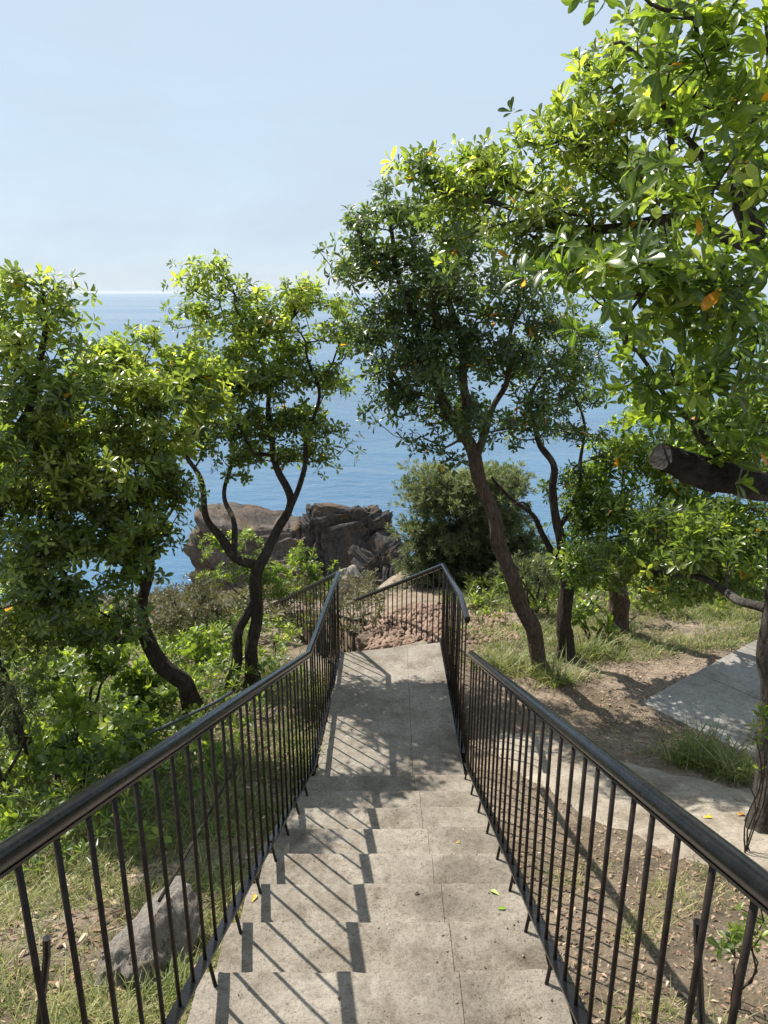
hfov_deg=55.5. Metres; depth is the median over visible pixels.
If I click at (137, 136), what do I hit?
sky
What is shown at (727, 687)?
concrete path
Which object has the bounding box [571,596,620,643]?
leafy shrub
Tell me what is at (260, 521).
rock outcrop
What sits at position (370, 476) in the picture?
sea
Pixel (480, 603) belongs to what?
heath shrub
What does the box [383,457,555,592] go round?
heath shrub
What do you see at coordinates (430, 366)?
broadleaf tree
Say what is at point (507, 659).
grass tuft
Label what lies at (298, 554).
leafy shrub
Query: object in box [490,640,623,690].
grass tuft
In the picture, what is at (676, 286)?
broadleaf tree
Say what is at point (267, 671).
grass tuft
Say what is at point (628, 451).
broadleaf tree
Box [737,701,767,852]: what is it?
leafy shrub
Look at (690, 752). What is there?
grass tuft
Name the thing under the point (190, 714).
pipe
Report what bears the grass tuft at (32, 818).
on the ground at (754, 1000)
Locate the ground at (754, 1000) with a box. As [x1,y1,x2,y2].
[0,570,767,1023]
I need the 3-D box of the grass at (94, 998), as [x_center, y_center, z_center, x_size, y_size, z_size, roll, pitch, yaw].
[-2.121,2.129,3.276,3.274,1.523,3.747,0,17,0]
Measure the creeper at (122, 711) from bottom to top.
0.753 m
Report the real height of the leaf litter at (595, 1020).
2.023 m
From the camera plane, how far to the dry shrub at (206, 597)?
9.56 m
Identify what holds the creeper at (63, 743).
on the ground at (754, 1000)
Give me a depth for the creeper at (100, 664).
6.78 m
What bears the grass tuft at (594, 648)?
on the ground at (754, 1000)
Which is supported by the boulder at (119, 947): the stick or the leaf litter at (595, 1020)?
the stick
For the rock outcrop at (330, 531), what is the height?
4.273 m
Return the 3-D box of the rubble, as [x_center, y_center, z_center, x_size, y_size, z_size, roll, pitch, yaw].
[0.687,1.538,9.625,1.940,0.636,1.838,0,17,0]
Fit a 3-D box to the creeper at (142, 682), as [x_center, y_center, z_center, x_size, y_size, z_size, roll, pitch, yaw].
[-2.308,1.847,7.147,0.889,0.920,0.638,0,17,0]
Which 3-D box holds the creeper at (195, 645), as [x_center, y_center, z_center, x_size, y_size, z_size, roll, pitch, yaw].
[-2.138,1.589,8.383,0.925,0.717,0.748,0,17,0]
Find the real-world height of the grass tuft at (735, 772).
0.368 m
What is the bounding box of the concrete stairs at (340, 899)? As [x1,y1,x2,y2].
[187,643,572,1023]
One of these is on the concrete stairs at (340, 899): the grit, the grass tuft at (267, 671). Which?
the grit
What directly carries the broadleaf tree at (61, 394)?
on the ground at (754, 1000)
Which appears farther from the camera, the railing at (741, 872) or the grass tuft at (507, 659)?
the grass tuft at (507, 659)
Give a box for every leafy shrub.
[193,526,342,615]
[271,623,299,667]
[537,513,766,589]
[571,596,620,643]
[706,902,767,1009]
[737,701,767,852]
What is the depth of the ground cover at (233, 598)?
11.02 m
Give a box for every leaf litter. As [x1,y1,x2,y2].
[0,672,324,1023]
[459,627,767,1023]
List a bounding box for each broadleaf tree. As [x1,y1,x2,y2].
[0,258,108,756]
[0,314,250,719]
[159,248,387,691]
[312,154,589,676]
[380,0,767,833]
[491,307,618,662]
[542,401,767,635]
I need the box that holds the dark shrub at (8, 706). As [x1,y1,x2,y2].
[0,613,55,806]
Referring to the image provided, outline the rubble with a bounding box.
[364,600,520,649]
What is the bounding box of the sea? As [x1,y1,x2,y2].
[0,293,767,617]
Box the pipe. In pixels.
[57,691,233,777]
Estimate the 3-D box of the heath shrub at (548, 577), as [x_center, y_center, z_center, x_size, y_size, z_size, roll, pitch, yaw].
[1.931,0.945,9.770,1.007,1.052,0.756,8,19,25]
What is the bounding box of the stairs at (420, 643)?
[327,641,427,671]
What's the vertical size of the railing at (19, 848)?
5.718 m
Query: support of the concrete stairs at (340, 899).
on the ground at (754, 1000)
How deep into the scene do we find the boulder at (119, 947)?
3.40 m
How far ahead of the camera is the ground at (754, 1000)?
4.62 m
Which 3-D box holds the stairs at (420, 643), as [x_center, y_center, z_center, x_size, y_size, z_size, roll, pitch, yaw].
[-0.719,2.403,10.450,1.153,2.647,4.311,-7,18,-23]
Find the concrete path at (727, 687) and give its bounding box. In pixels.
[642,640,759,758]
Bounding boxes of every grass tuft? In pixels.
[0,767,129,843]
[117,944,217,1012]
[219,643,321,690]
[460,621,558,676]
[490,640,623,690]
[574,623,646,662]
[627,709,755,778]
[673,732,755,785]
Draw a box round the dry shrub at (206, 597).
[149,568,233,644]
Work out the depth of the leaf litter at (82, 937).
4.18 m
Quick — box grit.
[237,660,552,1018]
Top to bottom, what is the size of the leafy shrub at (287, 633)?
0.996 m
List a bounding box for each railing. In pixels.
[0,571,341,1023]
[332,563,469,761]
[464,650,767,1023]
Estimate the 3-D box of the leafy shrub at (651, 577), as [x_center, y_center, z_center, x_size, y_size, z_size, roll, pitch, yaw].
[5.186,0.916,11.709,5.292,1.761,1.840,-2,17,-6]
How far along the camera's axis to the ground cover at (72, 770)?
6.11 m
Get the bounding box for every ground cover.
[0,613,309,870]
[1,567,391,649]
[457,540,766,618]
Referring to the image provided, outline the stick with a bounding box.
[157,762,237,902]
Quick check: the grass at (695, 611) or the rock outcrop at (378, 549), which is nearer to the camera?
the grass at (695, 611)
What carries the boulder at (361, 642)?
on the ground at (754, 1000)
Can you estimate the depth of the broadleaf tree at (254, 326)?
7.37 m
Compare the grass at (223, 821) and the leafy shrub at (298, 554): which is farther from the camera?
the leafy shrub at (298, 554)
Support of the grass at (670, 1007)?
on the ground at (754, 1000)
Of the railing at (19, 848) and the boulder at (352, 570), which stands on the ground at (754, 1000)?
the boulder at (352, 570)
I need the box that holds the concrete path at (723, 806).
[492,732,767,870]
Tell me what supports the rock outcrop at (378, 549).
on the ground at (754, 1000)
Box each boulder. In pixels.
[96,876,200,989]
[335,565,362,599]
[355,632,368,650]
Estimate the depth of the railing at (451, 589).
7.33 m
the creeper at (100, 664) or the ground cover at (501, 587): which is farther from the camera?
the ground cover at (501, 587)
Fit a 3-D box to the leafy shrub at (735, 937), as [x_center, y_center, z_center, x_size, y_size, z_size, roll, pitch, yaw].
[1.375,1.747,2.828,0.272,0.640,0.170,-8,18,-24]
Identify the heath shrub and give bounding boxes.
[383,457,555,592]
[468,593,495,610]
[485,550,560,616]
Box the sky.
[0,0,767,292]
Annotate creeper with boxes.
[1,675,145,797]
[9,641,150,718]
[97,695,174,763]
[109,654,179,724]
[161,622,232,670]
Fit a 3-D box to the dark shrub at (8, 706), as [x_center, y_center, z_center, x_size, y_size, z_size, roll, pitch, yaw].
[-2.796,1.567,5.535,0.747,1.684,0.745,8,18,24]
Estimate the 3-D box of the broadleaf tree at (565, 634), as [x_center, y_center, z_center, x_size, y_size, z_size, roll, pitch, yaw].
[1.781,-0.069,7.600,1.480,3.968,1.362,0,17,0]
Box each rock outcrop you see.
[183,502,320,603]
[297,503,392,578]
[348,528,408,590]
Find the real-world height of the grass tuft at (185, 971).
0.228 m
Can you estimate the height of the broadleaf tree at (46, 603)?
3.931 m
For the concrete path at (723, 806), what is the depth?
5.11 m
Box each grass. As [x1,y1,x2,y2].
[0,652,336,851]
[0,810,284,1023]
[434,585,764,677]
[535,853,762,1023]

